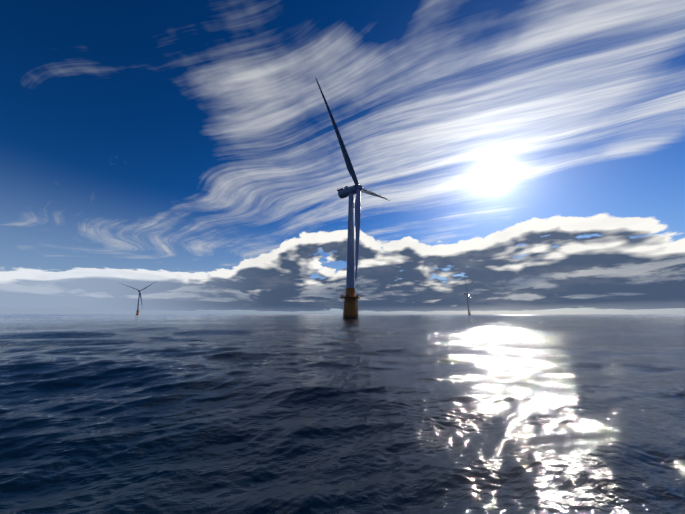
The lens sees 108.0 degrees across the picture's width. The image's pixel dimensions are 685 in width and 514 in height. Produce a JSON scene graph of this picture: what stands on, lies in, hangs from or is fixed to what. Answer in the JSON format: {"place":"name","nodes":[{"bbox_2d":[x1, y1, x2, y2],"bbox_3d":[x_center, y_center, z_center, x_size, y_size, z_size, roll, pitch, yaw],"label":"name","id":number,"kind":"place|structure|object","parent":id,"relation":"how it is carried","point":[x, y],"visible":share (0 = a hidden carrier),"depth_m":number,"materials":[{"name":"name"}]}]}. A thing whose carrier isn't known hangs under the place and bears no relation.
{"place":"outdoors","nodes":[
{"label":"outdoors","id":0,"kind":"place"},
{"bbox_2d":[0,314,684,513],"bbox_3d":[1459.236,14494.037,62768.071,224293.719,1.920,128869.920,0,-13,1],"label":"sea","id":1,"kind":"structure","parent":0,"point":[340,414],"depth_m":7.64,"materials":[{"name":"liquid"}]},
{"bbox_2d":[315,77,389,318],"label":"turbine","id":2,"kind":"object","parent":1,"relation":"in","point":[350,310],"visible":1,"depth_m":181.12,"materials":[{"name":"paint"}]},
{"bbox_2d":[464,282,470,314],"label":"turbine","id":3,"kind":"object","parent":1,"relation":"in","point":[469,312],"visible":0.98,"depth_m":1169.54,"materials":[{"name":"paint"}]},
{"bbox_2d":[0,0,684,313],"label":"sky","id":4,"kind":"structure","parent":0,"point":[528,154],"materials":[{"name":"blue"}]},
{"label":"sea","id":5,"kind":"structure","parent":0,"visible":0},
{"bbox_2d":[122,281,156,314],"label":"turbine","id":6,"kind":"object","parent":5,"relation":"on","point":[139,298],"visible":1,"depth_m":1025.44,"materials":[{"name":"paint"}]}
]}

